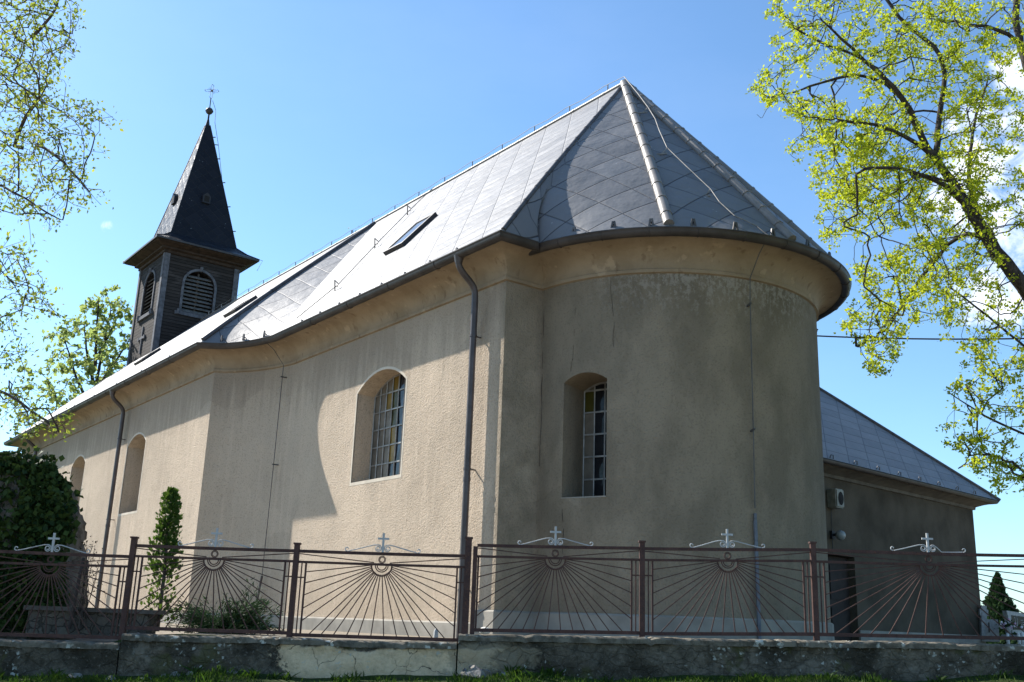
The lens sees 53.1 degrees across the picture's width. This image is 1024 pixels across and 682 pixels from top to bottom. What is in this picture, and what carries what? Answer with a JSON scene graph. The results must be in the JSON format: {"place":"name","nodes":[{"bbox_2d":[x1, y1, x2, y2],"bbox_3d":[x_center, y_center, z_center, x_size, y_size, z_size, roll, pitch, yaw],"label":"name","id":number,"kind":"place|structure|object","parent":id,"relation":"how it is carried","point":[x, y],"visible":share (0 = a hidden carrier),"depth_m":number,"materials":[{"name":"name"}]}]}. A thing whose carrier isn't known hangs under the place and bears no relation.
{"place":"outdoors","nodes":[
{"label":"outdoors","id":0,"kind":"place"},
{"bbox_2d":[0,0,1023,612],"label":"sky","id":1,"kind":"structure","parent":0,"point":[331,115],"materials":[{"name":"blue"}]},
{"bbox_2d":[3,623,1023,681],"bbox_3d":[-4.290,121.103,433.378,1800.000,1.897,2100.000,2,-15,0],"label":"ground","id":2,"kind":"structure","parent":0,"point":[1020,678],"depth_m":13.60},
{"bbox_2d":[0,442,88,639],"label":"bush","id":3,"kind":"object","parent":2,"relation":"on","point":[39,503],"visible":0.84,"depth_m":15.66,"materials":[{"name":"green plant"}]},
{"bbox_2d":[0,0,123,447],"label":"linden tree","id":4,"kind":"object","parent":2,"relation":"on","point":[38,97],"visible":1,"depth_m":15.07,"materials":[{"name":"green plant"}]},
{"bbox_2d":[13,284,133,420],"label":"deciduous tree","id":5,"kind":"object","parent":2,"relation":"on","point":[87,363],"visible":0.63,"depth_m":50.78,"materials":[{"name":"green plant"}]},
{"bbox_2d":[68,673,82,678],"bbox_3d":[-5.727,4.391,13.392,0.218,0.101,0.172,2,-15,0],"label":"rubble stone","id":6,"kind":"object","parent":2,"relation":"on","point":[76,674],"visible":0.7,"depth_m":13.37,"materials":[{"name":"grey stone"}]},
{"bbox_2d":[23,605,165,635],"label":"stone wall","id":7,"kind":"structure","parent":2,"relation":"on","point":[104,624],"depth_m":14.91,"materials":[{"name":"grey stone"}]},
{"bbox_2d":[65,536,105,629],"bbox_3d":[-6.249,3.525,14.976,0.539,1.342,0.394,-1,-16,10],"label":"rose bush","id":8,"kind":"object","parent":7,"relation":"on","point":[82,600],"visible":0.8,"depth_m":14.92,"materials":[{"name":"green plant"}]},
{"bbox_2d":[140,486,183,626],"bbox_3d":[-5.360,3.342,15.831,0.665,2.208,0.603,2,-15,0],"label":"thuja shrub","id":9,"kind":"object","parent":2,"relation":"on","point":[170,497],"visible":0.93,"depth_m":15.81,"materials":[{"name":"green plant"}]},
{"bbox_2d":[163,577,284,634],"bbox_3d":[-4.434,4.126,15.774,1.771,0.977,1.649,10,-17,-27],"label":"juniper shrub","id":10,"kind":"object","parent":2,"relation":"on","point":[239,624],"visible":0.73,"depth_m":15.56,"materials":[{"name":"green plant"}]},
{"bbox_2d":[3,76,851,640],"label":"church","id":11,"kind":"structure","parent":2,"relation":"on","point":[595,320],"depth_m":21.04,"materials":[{"name":"paint"}]},
{"bbox_2d":[69,455,85,504],"bbox_3d":[-16.507,5.631,38.685,0.034,2.685,1.950,13,-19,-35],"label":"window","id":12,"kind":"structure","parent":11,"relation":"in","point":[78,455],"depth_m":38.76,"materials":[{"name":"paint"}]},
{"bbox_2d":[118,432,145,515],"bbox_3d":[-12.356,4.313,33.398,0.034,2.685,1.950,13,-19,-35],"label":"window","id":13,"kind":"structure","parent":11,"relation":"in","point":[132,512],"depth_m":33.55,"materials":[{"name":"paint"}]},
{"bbox_2d":[349,366,406,485],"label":"window","id":14,"kind":"structure","parent":11,"relation":"in","point":[387,424],"depth_m":24.11,"materials":[{"name":"paint"}]},
{"bbox_2d":[561,382,606,498],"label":"window","id":15,"kind":"structure","parent":11,"relation":"in","point":[595,403],"depth_m":20.25,"materials":[{"name":"grey glass"}]},
{"bbox_2d":[817,335,1023,339],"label":"power cable","id":16,"kind":"object","parent":11,"relation":"attached to","point":[922,338],"visible":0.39,"depth_m":25.43,"materials":[{"name":"black rubber"}]},
{"bbox_2d":[433,628,437,637],"bbox_3d":[-1.093,4.225,14.696,0.067,0.192,0.070,2,-15,0],"label":"white peg","id":17,"kind":"object","parent":2,"relation":"on","point":[435,633],"visible":0.54,"depth_m":14.68,"materials":[{"name":"paint"}]},
{"bbox_2d":[460,665,491,677],"bbox_3d":[-0.475,4.388,13.472,0.464,0.241,0.400,2,-15,0],"label":"rubble stone","id":18,"kind":"object","parent":2,"relation":"on","point":[474,670],"visible":0.64,"depth_m":13.38,"materials":[{"name":"grey stone"}]},
{"bbox_2d":[0,633,1023,681],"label":"retaining wall","id":19,"kind":"structure","parent":2,"relation":"on","point":[591,657],"depth_m":13.75,"materials":[{"name":"grey concrete"}]},
{"bbox_2d":[0,526,1023,641],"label":"iron fence","id":20,"kind":"object","parent":19,"relation":"on","point":[816,634],"visible":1,"depth_m":14.21,"materials":[{"name":"brown metal"}]},
{"bbox_2d":[0,664,1023,681],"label":"grass","id":21,"kind":"structure","parent":2,"relation":"on","point":[510,675],"depth_m":13.28,"materials":[{"name":"green plant"}]},
{"bbox_2d":[746,0,1023,496],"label":"maple tree","id":22,"kind":"object","parent":2,"relation":"on","point":[855,195],"visible":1,"depth_m":16.96,"materials":[{"name":"green plant"}]},
{"bbox_2d":[820,387,1000,648],"bbox_3d":[7.220,4.612,31.443,12.204,9.353,10.294,16,-21,-40],"label":"annex","id":23,"kind":"object","parent":2,"relation":"on","point":[899,492],"visible":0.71,"depth_m":28.40,"materials":[{"name":"paint"}]},
{"bbox_2d":[827,488,843,547],"bbox_3d":[8.194,4.553,25.838,0.340,1.620,0.311,13,-19,-35],"label":"air conditioner","id":24,"kind":"object","parent":23,"relation":"attached to","point":[835,498],"visible":0.96,"depth_m":25.88,"materials":[{"name":"paint"}]},
{"bbox_2d":[829,530,845,539],"bbox_3d":[8.195,4.882,25.713,0.246,0.250,0.398,11,-18,-29],"label":"wall lamp","id":25,"kind":"object","parent":23,"relation":"attached to","point":[840,534],"visible":1,"depth_m":25.59,"materials":[{"name":"white glass"}]},
{"bbox_2d":[828,556,850,640],"bbox_3d":[7.929,6.511,25.704,1.865,2.200,0.146,16,-21,-40],"label":"door","id":26,"kind":"structure","parent":23,"relation":"in","point":[842,619],"depth_m":26.02,"materials":[{"name":"brown wood"}]},
{"bbox_2d":[978,605,999,641],"bbox_3d":[14.220,8.458,30.650,0.544,1.033,0.520,2,-15,0],"label":"gravestone","id":27,"kind":"object","parent":2,"relation":"on","point":[984,630],"visible":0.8,"depth_m":30.49,"materials":[{"name":"grey stone"}]},
{"bbox_2d":[982,572,1018,643],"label":"conifer","id":28,"kind":"object","parent":2,"relation":"on","point":[996,605],"visible":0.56,"depth_m":44.34,"materials":[{"name":"green plant"}]},
{"bbox_2d":[1001,611,1023,635],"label":"gravestone","id":29,"kind":"object","parent":2,"relation":"on","point":[1017,618],"visible":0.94,"depth_m":29.93,"materials":[{"name":"stone"}]},
{"bbox_2d":[996,618,1022,635],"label":"flower bouquet","id":30,"kind":"object","parent":29,"relation":"on","point":[1007,624],"visible":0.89,"depth_m":29.61,"materials":[{"name":"white plant"}]}
]}

